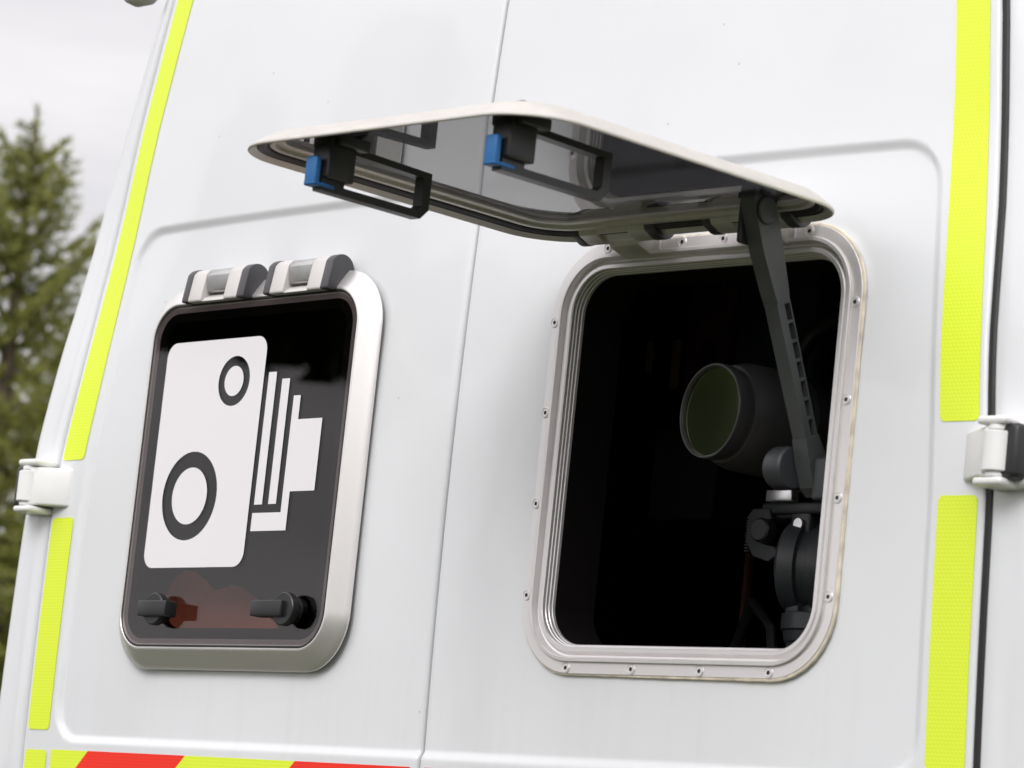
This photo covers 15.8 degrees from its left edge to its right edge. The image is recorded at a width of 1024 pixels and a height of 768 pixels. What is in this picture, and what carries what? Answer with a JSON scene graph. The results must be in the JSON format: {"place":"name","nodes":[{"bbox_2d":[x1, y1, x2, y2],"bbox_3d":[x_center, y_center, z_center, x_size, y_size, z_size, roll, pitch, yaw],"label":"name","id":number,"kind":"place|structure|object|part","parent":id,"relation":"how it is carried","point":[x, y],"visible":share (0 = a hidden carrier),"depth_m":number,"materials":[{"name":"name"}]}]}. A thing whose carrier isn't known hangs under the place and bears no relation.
{"place":"outdoors","nodes":[
{"label":"outdoors","id":0,"kind":"place"},
{"bbox_2d":[0,0,166,613],"label":"sky","id":1,"kind":"structure","parent":0,"point":[84,62],"materials":[{"name":"white"}]},
{"bbox_2d":[167,570,277,627],"bbox_3d":[-0.359,0.312,4.270,0.043,0.198,0.281,14,-12,-42],"label":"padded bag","id":2,"kind":"object","parent":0,"point":[199,600],"visible":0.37,"depth_m":4.25,"materials":[{"name":"red fabric"}]},
{"label":"ground","id":3,"kind":"structure","parent":0,"visible":0},
{"bbox_2d":[0,609,11,693],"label":"spruce tree","id":4,"kind":"object","parent":3,"relation":"on","point":[2,648],"depth_m":13.53,"materials":[{"name":"green plant"}]},
{"bbox_2d":[0,328,68,691],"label":"spruce tree","id":5,"kind":"object","parent":3,"relation":"on","point":[36,392],"visible":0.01,"depth_m":14.90,"materials":[{"name":"green plant"}]},
{"bbox_2d":[0,308,75,677],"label":"spruce tree","id":6,"kind":"object","parent":3,"relation":"on","point":[26,433],"visible":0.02,"depth_m":16.14,"materials":[{"name":"green plant"}]},
{"bbox_2d":[0,100,103,670],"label":"spruce tree","id":7,"kind":"object","parent":3,"relation":"on","point":[20,242],"visible":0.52,"depth_m":13.82,"materials":[{"name":"green plant"}]},
{"bbox_2d":[0,0,1023,767],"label":"van","id":8,"kind":"object","parent":3,"relation":"on","point":[402,334],"visible":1,"depth_m":3.90,"materials":[{"name":"white paint"}]},
{"bbox_3d":[-0.272,0.104,4.210,0.078,0.416,0.391,14,-12,-40],"label":"window frame","id":9,"kind":"part","parent":8,"relation":"part of","materials":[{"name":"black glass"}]},
{"bbox_3d":[-0.324,0.421,4.192,0.089,2.081,0.747,14,-12,-42],"label":"rear door","id":10,"kind":"part","parent":8,"relation":"part of","materials":[{"name":"white paint"}]},
{"bbox_3d":[0.199,0.075,3.705,0.078,0.453,0.426,14,-12,-43],"label":"window frame","id":11,"kind":"part","parent":8,"relation":"part of","materials":[{"name":"metal"}]},
{"bbox_3d":[0.188,0.390,3.644,0.089,2.081,0.747,14,-12,-42],"label":"rear door","id":12,"kind":"part","parent":8,"relation":"part of","materials":[{"name":"white paint"}]},
{"bbox_2d":[744,487,821,646],"bbox_3d":[0.378,0.772,3.819,0.560,1.309,0.682,14,-12,-42],"label":"tripod","id":13,"kind":"object","parent":8,"relation":"in","point":[792,555],"visible":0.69,"depth_m":3.78,"materials":[{"name":"black plastic"}]},
{"bbox_2d":[680,363,831,477],"bbox_3d":[0.340,0.035,3.809,0.332,0.150,0.153,12,-11,-34],"label":"video camera","id":14,"kind":"object","parent":13,"relation":"on","point":[733,418],"visible":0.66,"depth_m":3.71,"materials":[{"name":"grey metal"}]}
]}

